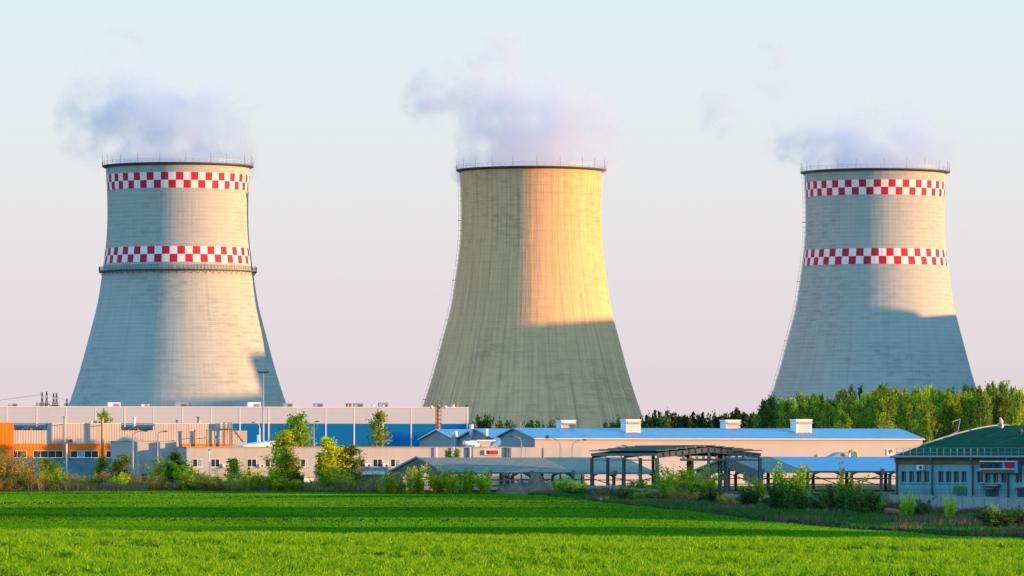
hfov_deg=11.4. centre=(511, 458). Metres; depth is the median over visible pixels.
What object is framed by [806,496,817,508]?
bush
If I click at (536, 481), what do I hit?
soil heap
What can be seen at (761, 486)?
leafy bush
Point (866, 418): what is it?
birch tree
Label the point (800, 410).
birch tree
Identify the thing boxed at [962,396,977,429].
birch tree
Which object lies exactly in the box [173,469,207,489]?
bush
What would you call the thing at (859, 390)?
birch tree
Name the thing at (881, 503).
bush
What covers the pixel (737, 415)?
conifer tree
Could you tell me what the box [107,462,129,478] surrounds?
young birch
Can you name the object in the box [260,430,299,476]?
poplar tree
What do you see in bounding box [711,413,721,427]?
conifer tree
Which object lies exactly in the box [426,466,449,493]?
leafy bush
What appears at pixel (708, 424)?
conifer tree
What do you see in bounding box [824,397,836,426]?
birch tree
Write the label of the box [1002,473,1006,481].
window
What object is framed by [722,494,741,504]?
bush
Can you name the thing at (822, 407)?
birch tree
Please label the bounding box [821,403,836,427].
birch tree
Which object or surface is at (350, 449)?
young tree
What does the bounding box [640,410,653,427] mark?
dark tree
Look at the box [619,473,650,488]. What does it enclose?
leafy bush
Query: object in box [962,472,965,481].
window
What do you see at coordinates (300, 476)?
leafy bush
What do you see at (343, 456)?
young tree
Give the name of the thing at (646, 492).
bush
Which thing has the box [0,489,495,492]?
edge grass
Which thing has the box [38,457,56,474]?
young birch
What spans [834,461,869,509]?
young tree
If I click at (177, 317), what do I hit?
cooling tower
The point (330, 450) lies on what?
young tree
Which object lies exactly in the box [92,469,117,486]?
bush
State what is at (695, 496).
bush
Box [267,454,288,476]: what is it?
young tree
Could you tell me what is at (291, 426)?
birch tree
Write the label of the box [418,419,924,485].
triple hall
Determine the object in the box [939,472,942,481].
window
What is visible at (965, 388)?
birch tree
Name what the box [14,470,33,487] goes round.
bush
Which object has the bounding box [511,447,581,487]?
screen wall
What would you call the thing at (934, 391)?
birch tree
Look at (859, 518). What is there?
green weeds
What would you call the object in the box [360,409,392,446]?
birch tree
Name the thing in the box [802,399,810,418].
birch tree
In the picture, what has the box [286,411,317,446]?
birch tree
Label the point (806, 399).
birch tree
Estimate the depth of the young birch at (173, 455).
779.48 m
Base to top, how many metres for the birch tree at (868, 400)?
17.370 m
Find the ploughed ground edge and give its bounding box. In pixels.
[602,500,1023,537]
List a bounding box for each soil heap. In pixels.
[496,479,524,493]
[504,473,554,493]
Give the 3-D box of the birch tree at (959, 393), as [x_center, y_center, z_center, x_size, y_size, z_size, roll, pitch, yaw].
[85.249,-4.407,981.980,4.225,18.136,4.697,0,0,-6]
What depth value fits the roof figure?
668.57 m
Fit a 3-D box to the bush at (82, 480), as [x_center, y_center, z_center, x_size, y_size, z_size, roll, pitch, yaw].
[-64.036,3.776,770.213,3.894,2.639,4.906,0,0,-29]
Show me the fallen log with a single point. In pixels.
(892, 511)
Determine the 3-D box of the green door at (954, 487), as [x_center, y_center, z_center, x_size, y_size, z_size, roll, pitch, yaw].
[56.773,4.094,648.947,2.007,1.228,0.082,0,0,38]
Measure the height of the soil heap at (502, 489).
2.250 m
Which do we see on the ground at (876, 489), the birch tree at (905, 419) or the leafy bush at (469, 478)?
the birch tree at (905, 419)
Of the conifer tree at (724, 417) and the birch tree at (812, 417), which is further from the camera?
the conifer tree at (724, 417)
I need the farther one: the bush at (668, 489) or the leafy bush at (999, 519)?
the bush at (668, 489)
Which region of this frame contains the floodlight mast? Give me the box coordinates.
[257,371,268,441]
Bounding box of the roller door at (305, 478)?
[303,477,319,482]
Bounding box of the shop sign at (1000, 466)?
[979,461,1021,472]
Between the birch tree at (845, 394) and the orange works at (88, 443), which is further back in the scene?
the birch tree at (845, 394)
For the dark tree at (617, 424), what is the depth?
1119.43 m
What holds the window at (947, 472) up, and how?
in the green roofed works at (947, 465)
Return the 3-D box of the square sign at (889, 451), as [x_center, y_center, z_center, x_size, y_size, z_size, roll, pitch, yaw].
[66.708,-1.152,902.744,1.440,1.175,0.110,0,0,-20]
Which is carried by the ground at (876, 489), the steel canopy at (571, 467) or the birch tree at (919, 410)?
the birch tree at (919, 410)
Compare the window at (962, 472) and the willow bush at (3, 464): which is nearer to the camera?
the window at (962, 472)
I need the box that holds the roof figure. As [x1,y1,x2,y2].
[998,418,1003,428]
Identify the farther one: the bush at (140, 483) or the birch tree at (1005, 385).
the birch tree at (1005, 385)
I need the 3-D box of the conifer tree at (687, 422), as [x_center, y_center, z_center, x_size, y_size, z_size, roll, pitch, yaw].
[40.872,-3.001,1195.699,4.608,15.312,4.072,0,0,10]
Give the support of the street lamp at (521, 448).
on the ground at (876, 489)
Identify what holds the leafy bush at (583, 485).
on the ground at (876, 489)
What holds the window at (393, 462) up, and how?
in the grey office wing
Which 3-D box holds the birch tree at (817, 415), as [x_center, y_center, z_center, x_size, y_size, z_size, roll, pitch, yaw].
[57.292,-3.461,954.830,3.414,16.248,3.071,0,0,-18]
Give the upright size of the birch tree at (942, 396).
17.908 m
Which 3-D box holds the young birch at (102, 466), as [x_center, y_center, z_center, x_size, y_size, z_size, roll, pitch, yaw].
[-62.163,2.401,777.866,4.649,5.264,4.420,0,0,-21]
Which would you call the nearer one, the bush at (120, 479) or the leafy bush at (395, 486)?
the leafy bush at (395, 486)
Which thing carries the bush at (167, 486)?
on the crop field
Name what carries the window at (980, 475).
in the green roofed works at (947, 465)
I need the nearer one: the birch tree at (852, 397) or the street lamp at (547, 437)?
the street lamp at (547, 437)
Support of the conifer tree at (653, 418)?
on the ground at (876, 489)
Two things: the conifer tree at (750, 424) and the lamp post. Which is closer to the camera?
the lamp post
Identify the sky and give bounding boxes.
[0,0,1023,426]
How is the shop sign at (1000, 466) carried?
attached to the green roofed works at (947, 465)
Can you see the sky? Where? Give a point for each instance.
(355, 119)
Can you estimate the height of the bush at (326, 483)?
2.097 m
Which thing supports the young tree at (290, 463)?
on the crop field
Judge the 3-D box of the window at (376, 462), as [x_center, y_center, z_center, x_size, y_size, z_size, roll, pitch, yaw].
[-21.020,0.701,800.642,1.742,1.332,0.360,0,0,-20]
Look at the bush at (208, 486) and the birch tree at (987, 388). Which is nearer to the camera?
the bush at (208, 486)
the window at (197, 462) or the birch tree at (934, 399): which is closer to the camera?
the window at (197, 462)
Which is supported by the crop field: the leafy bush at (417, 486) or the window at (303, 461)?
the leafy bush at (417, 486)
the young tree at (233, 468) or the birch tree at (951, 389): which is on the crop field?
the young tree at (233, 468)
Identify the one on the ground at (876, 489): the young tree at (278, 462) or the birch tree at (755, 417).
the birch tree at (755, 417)
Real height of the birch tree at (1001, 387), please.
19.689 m
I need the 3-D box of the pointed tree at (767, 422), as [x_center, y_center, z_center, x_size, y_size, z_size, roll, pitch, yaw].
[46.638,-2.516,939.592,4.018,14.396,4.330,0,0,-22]
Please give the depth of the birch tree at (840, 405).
962.98 m
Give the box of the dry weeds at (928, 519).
[533,489,1023,536]
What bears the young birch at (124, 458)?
on the crop field
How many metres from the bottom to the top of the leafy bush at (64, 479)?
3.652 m
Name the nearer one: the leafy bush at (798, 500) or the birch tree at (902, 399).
the leafy bush at (798, 500)
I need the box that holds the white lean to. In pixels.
[231,441,275,446]
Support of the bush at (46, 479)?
on the crop field
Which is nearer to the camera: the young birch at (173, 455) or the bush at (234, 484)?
the bush at (234, 484)
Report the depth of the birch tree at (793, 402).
970.61 m
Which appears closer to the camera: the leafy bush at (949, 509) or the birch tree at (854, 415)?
the leafy bush at (949, 509)
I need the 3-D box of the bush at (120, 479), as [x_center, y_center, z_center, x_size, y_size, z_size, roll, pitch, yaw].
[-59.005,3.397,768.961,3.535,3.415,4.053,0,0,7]
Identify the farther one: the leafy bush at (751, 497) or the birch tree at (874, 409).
the birch tree at (874, 409)
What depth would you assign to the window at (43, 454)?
855.69 m
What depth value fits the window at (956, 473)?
649.47 m
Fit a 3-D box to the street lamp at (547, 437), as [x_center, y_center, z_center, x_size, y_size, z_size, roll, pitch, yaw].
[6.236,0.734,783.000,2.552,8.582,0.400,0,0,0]
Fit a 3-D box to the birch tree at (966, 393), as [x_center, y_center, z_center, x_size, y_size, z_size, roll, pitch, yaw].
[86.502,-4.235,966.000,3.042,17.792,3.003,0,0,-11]
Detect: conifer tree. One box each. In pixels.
[642,412,657,427]
[661,412,678,427]
[674,412,686,427]
[678,416,696,427]
[692,413,708,427]
[696,418,713,427]
[699,412,704,427]
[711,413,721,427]
[712,413,728,427]
[728,407,748,427]
[747,411,755,427]
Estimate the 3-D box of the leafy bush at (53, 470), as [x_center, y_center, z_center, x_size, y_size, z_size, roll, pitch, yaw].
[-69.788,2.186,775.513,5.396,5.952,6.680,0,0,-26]
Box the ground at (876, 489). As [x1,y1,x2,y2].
[34,485,940,564]
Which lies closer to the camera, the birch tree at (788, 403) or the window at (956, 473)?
the window at (956, 473)
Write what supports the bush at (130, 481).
on the crop field
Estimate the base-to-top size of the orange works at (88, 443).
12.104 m
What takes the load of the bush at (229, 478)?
on the crop field
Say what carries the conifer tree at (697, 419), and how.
on the ground at (876, 489)
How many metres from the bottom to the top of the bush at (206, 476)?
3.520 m
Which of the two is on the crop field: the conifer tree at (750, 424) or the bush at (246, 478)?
the bush at (246, 478)
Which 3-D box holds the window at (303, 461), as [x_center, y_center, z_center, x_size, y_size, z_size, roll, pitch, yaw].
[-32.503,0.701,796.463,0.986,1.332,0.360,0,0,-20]
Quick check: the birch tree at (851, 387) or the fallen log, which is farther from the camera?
the birch tree at (851, 387)
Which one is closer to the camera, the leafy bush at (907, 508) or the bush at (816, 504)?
the leafy bush at (907, 508)
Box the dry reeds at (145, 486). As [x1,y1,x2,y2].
[2,480,406,491]
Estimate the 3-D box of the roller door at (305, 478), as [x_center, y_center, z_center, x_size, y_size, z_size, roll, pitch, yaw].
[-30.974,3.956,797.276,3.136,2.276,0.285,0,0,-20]
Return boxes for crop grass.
[0,527,1023,575]
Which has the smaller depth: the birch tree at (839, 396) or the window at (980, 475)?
the window at (980, 475)
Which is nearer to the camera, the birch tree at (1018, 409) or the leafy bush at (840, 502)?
the leafy bush at (840, 502)
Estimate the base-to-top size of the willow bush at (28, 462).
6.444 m
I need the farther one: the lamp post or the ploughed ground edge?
the lamp post
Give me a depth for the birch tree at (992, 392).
967.22 m
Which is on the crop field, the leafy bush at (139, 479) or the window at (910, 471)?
the leafy bush at (139, 479)
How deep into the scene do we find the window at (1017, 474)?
643.86 m
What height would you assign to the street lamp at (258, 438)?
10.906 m
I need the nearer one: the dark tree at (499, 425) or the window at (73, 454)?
the window at (73, 454)
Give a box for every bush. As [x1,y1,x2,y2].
[0,444,38,486]
[0,452,43,480]
[0,475,18,489]
[11,465,49,489]
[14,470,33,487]
[33,454,64,480]
[34,471,56,485]
[43,473,63,489]
[52,467,68,483]
[61,472,88,483]
[70,475,85,483]
[70,476,97,485]
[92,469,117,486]
[108,470,129,489]
[122,474,136,489]
[129,479,148,485]
[130,474,146,484]
[138,464,164,480]
[144,475,170,489]
[149,456,189,481]
[163,454,200,482]
[164,482,180,490]
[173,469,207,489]
[190,471,211,483]
[196,476,227,489]
[211,473,239,489]
[219,475,245,490]
[240,467,255,484]
[241,468,266,490]
[256,472,288,490]
[260,466,285,483]
[278,477,301,490]
[284,457,306,482]
[300,477,317,487]
[315,479,333,489]
[321,463,352,486]
[331,474,359,490]
[355,473,379,487]
[371,470,397,493]
[385,472,406,493]
[396,462,428,493]
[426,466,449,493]
[438,469,460,493]
[443,466,478,492]
[474,467,493,493]
[548,475,578,490]
[560,487,587,493]
[570,479,588,490]
[591,489,608,494]
[615,484,637,499]
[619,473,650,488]
[633,490,649,496]
[637,492,657,499]
[639,479,701,498]
[647,463,676,488]
[662,486,680,498]
[668,487,689,498]
[670,462,723,491]
[677,490,704,500]
[683,484,715,499]
[694,468,726,490]
[698,488,726,502]
[716,492,732,502]
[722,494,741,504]
[735,484,766,507]
[743,472,767,505]
[763,480,792,508]
[785,483,814,509]
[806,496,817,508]
[809,482,859,510]
[810,499,824,509]
[842,486,882,513]
[874,495,889,511]
[899,493,924,518]
[913,495,938,516]
[942,495,957,517]
[969,505,1023,526]
[986,502,1000,516]
[997,505,1023,527]
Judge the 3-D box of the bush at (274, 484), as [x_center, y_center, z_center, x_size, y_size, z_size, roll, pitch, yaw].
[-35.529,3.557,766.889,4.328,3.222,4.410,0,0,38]
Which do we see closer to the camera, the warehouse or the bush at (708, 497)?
the bush at (708, 497)
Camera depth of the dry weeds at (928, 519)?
483.59 m
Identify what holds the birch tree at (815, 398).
on the ground at (876, 489)
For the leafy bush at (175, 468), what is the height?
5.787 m
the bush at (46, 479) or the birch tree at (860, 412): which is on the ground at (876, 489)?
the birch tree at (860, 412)
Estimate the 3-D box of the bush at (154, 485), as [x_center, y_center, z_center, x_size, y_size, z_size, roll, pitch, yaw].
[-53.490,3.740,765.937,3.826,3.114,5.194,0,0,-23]
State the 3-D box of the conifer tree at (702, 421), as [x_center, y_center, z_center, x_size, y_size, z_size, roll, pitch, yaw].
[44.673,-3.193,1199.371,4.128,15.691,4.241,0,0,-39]
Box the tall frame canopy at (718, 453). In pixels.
[589,445,761,492]
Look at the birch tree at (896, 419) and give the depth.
955.06 m
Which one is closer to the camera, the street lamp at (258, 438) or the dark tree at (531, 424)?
the street lamp at (258, 438)
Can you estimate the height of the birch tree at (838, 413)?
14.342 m
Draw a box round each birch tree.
[93,409,112,422]
[269,413,310,446]
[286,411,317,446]
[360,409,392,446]
[752,413,760,427]
[770,413,781,425]
[777,396,785,411]
[778,413,788,427]
[780,401,788,427]
[784,409,789,427]
[786,395,791,411]
[787,396,797,418]
[787,406,797,427]
[793,401,807,418]
[795,389,803,407]
[798,394,811,414]
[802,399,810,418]
[807,410,818,427]
[810,394,823,426]
[811,397,824,427]
[818,402,825,427]
[819,393,825,411]
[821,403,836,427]
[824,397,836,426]
[826,410,852,428]
[831,400,839,425]
[831,406,843,426]
[835,389,844,411]
[835,399,844,423]
[836,386,848,414]
[843,396,855,426]
[845,392,857,414]
[847,404,865,428]
[848,384,857,406]
[852,399,866,428]
[857,383,862,400]
[859,393,872,428]
[864,393,873,424]
[867,389,874,428]
[870,386,880,427]
[870,396,879,428]
[871,386,883,428]
[873,398,889,428]
[876,381,886,394]
[879,389,899,428]
[890,384,899,397]
[891,402,899,427]
[893,396,900,428]
[895,390,909,428]
[900,399,920,436]
[901,394,924,435]
[911,386,920,413]
[914,391,926,436]
[914,395,922,430]
[920,398,934,442]
[921,397,942,442]
[922,385,935,435]
[928,385,938,400]
[929,391,943,438]
[936,403,955,436]
[938,390,949,415]
[938,390,954,436]
[945,385,954,402]
[948,399,957,433]
[950,391,959,430]
[951,393,968,433]
[955,389,961,415]
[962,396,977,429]
[963,384,972,396]
[963,385,993,430]
[964,391,971,427]
[982,390,992,424]
[983,379,990,395]
[987,383,996,418]
[989,392,1010,424]
[990,396,1003,424]
[997,381,1010,403]
[1000,380,1010,393]
[1003,387,1023,424]
[1005,397,1015,424]
[1006,397,1021,424]
[1010,385,1015,396]
[1017,395,1023,424]
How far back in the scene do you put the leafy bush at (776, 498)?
574.50 m
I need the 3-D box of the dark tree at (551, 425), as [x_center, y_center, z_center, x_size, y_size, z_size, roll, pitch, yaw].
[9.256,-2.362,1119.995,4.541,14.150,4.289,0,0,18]
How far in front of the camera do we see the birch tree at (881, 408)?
925.33 m
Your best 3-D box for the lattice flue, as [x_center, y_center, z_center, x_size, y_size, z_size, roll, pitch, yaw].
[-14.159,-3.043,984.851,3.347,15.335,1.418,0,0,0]
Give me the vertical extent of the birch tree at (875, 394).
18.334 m
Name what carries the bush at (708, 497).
on the ground at (876, 489)
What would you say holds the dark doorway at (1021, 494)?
in the green roofed works at (947, 465)
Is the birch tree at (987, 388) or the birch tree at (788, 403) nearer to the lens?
the birch tree at (788, 403)
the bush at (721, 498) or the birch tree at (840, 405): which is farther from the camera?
the birch tree at (840, 405)
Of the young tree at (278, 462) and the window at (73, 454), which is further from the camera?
the window at (73, 454)
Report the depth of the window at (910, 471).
653.68 m
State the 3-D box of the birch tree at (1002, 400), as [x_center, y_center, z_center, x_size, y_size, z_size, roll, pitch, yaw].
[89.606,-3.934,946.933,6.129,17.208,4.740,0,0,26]
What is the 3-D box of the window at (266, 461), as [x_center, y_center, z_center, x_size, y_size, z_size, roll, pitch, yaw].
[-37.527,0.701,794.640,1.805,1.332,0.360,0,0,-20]
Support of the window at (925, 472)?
in the green roofed works at (947, 465)
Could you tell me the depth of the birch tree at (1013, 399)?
947.85 m
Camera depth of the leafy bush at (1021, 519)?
449.36 m
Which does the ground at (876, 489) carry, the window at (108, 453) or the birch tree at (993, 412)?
the birch tree at (993, 412)
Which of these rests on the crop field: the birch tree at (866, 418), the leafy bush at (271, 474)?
the leafy bush at (271, 474)
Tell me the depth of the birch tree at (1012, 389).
1007.32 m
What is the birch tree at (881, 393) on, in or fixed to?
on the ground at (876, 489)
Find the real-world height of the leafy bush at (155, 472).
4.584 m
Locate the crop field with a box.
[0,492,1022,575]
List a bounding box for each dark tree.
[474,413,493,427]
[495,416,508,428]
[504,419,516,428]
[527,419,540,427]
[547,416,559,427]
[602,421,614,427]
[609,413,620,427]
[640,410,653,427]
[656,407,671,427]
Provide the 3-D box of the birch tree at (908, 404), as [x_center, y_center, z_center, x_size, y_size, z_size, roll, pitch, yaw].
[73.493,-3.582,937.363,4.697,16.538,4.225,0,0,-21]
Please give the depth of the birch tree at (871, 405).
990.65 m
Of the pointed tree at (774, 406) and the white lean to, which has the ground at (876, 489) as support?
the pointed tree at (774, 406)
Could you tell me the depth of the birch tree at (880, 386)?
1003.02 m
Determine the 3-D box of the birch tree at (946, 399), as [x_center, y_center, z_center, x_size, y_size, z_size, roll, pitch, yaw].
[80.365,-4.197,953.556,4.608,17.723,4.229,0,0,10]
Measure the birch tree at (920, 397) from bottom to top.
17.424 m
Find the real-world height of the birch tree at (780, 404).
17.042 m
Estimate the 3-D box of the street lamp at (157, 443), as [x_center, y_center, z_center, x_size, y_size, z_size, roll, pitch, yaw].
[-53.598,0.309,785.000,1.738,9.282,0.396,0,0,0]
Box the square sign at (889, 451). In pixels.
[886,449,893,454]
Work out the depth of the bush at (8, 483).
765.42 m
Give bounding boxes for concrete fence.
[586,485,1023,510]
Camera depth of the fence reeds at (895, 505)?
548.42 m
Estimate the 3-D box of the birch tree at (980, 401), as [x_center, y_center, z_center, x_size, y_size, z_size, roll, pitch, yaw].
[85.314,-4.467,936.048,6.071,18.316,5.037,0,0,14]
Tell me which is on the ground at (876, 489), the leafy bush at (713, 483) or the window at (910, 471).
the leafy bush at (713, 483)
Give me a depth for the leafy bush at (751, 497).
584.26 m
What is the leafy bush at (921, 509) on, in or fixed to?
on the ground at (876, 489)
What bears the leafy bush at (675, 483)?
on the ground at (876, 489)
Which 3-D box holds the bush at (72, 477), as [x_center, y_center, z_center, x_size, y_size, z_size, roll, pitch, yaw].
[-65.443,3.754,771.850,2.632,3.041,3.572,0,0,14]
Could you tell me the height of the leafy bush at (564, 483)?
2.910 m
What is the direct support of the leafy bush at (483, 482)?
on the crop field
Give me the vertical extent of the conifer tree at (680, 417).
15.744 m
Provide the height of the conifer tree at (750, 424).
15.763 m
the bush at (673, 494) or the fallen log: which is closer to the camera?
the fallen log
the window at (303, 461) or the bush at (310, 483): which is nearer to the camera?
the bush at (310, 483)
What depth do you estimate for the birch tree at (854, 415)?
948.05 m
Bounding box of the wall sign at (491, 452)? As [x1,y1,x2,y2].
[484,450,498,454]
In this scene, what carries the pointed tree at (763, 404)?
on the ground at (876, 489)
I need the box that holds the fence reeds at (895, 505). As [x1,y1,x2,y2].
[570,486,1017,514]
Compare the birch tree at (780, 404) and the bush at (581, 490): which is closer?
the bush at (581, 490)
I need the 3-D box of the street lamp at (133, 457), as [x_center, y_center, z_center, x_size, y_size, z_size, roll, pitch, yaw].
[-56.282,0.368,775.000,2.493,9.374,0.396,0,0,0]
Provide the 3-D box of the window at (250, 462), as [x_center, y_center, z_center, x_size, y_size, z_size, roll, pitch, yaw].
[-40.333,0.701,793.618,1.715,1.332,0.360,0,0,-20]
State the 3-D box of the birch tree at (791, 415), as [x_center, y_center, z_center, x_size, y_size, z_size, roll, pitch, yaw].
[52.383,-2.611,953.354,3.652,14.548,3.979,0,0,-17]
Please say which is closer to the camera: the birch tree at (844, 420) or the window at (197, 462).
the window at (197, 462)
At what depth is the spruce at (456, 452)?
783.68 m
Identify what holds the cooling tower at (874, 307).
on the ground at (876, 489)
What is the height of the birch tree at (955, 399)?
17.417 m
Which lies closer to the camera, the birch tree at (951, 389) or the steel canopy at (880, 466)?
the steel canopy at (880, 466)
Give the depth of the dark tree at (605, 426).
1119.25 m
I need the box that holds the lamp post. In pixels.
[66,442,67,474]
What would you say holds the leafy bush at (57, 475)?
on the crop field
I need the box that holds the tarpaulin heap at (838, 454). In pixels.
[826,452,847,456]
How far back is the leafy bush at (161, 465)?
782.29 m
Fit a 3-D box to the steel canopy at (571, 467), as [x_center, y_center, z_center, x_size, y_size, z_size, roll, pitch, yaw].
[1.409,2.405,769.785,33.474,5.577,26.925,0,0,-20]
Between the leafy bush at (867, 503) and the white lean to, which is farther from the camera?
the white lean to
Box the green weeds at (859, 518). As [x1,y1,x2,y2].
[527,491,1022,536]
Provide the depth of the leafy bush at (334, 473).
768.76 m
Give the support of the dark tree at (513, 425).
on the ground at (876, 489)
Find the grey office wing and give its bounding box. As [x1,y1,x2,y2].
[110,437,509,489]
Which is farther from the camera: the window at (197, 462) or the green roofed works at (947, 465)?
the window at (197, 462)
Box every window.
[14,451,26,457]
[33,451,62,457]
[70,451,97,457]
[106,451,110,457]
[192,459,202,467]
[210,459,220,467]
[247,459,256,466]
[265,459,274,466]
[301,459,305,466]
[373,459,381,466]
[390,459,399,466]
[902,471,905,481]
[910,471,913,481]
[917,472,920,481]
[925,472,928,481]
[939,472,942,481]
[947,472,950,481]
[955,472,958,481]
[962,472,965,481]
[978,472,982,481]
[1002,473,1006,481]
[1016,472,1021,481]
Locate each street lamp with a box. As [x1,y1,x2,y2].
[132,430,147,480]
[157,430,167,464]
[251,422,259,441]
[510,436,521,478]
[545,435,560,478]
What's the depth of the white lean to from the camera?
813.23 m
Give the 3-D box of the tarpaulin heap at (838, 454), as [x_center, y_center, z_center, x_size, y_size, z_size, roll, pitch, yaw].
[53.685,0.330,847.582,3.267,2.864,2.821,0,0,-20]
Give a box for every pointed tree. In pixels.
[751,398,769,427]
[757,408,773,427]
[765,392,781,427]
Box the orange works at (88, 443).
[0,416,246,481]
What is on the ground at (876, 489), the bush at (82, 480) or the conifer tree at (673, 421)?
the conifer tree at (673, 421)
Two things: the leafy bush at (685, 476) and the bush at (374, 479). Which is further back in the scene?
the bush at (374, 479)
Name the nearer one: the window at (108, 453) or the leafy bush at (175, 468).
the leafy bush at (175, 468)
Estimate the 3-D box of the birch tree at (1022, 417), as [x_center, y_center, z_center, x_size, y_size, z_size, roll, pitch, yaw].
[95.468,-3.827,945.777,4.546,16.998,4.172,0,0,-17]
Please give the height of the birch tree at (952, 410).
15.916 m
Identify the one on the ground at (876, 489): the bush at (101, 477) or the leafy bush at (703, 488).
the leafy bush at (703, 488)
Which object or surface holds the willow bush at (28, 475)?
on the crop field
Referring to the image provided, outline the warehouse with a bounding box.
[0,402,468,446]
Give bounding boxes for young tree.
[222,458,247,482]
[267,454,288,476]
[275,451,308,484]
[312,451,333,484]
[313,436,350,480]
[332,447,353,480]
[338,444,371,483]
[769,460,816,507]
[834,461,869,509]
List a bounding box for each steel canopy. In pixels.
[387,456,651,491]
[694,456,895,490]
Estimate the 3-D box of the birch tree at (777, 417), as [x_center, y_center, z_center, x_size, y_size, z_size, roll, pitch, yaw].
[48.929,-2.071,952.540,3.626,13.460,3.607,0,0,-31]
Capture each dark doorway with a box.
[985,489,998,496]
[1017,489,1023,496]
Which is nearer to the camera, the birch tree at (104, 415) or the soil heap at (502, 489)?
the soil heap at (502, 489)
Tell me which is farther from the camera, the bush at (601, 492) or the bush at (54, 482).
the bush at (54, 482)
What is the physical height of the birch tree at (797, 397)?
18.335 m
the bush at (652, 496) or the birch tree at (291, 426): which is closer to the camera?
the bush at (652, 496)
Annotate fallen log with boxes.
[883,508,898,514]
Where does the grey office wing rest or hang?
on the ground at (876, 489)
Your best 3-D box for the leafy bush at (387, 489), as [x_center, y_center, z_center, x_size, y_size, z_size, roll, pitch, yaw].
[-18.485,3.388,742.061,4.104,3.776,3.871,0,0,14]
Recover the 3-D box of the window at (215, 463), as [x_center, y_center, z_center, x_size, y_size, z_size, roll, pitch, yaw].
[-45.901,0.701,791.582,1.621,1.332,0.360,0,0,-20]
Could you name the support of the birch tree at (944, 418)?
on the ground at (876, 489)
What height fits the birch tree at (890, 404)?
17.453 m
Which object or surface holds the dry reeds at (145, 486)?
on the crop field
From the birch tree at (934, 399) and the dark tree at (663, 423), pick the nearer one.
the birch tree at (934, 399)
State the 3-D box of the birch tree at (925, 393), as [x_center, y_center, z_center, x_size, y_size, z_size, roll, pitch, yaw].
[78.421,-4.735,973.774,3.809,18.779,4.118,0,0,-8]
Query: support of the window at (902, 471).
in the green roofed works at (947, 465)
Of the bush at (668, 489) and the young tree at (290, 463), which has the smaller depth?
the bush at (668, 489)
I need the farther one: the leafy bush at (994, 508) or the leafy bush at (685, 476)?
the leafy bush at (685, 476)
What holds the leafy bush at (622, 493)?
on the ground at (876, 489)
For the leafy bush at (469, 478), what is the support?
on the crop field
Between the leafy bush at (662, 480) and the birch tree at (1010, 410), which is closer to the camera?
the leafy bush at (662, 480)
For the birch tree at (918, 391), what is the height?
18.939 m
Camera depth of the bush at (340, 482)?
766.36 m
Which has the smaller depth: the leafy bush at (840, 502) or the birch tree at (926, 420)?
the leafy bush at (840, 502)
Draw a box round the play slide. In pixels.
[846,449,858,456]
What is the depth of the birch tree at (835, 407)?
966.66 m
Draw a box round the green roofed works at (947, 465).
[890,419,1023,498]
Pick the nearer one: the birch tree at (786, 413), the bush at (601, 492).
the bush at (601, 492)
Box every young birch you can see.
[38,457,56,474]
[89,457,111,480]
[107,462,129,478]
[109,453,140,479]
[159,451,186,485]
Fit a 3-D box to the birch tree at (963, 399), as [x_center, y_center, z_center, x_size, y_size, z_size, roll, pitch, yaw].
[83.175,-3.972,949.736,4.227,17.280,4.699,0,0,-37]
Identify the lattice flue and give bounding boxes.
[430,403,446,428]
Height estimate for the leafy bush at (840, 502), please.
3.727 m
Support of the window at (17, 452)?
in the orange works at (88, 443)
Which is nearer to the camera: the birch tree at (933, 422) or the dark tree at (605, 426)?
the birch tree at (933, 422)
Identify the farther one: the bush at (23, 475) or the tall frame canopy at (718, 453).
the bush at (23, 475)
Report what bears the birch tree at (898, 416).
on the ground at (876, 489)
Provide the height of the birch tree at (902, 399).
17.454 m
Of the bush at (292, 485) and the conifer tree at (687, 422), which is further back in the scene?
the conifer tree at (687, 422)
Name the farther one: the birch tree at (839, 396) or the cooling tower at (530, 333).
the cooling tower at (530, 333)
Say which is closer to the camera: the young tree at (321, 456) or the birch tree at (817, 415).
the young tree at (321, 456)
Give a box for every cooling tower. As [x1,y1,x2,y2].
[69,152,285,406]
[421,157,643,427]
[768,161,975,416]
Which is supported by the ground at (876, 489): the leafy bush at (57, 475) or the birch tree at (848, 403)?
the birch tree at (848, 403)
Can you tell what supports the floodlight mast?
on the ground at (876, 489)
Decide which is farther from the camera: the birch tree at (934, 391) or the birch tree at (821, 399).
the birch tree at (934, 391)
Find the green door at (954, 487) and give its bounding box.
[953,486,966,495]
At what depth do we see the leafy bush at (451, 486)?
738.36 m
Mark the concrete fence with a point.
(962, 502)
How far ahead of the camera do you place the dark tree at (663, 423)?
1119.24 m
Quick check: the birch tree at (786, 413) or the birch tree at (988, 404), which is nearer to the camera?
the birch tree at (988, 404)
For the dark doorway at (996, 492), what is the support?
in the green roofed works at (947, 465)
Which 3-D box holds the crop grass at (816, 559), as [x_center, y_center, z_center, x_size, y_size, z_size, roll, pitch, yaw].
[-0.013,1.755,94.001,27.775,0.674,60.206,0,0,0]
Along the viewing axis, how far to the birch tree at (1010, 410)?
950.93 m

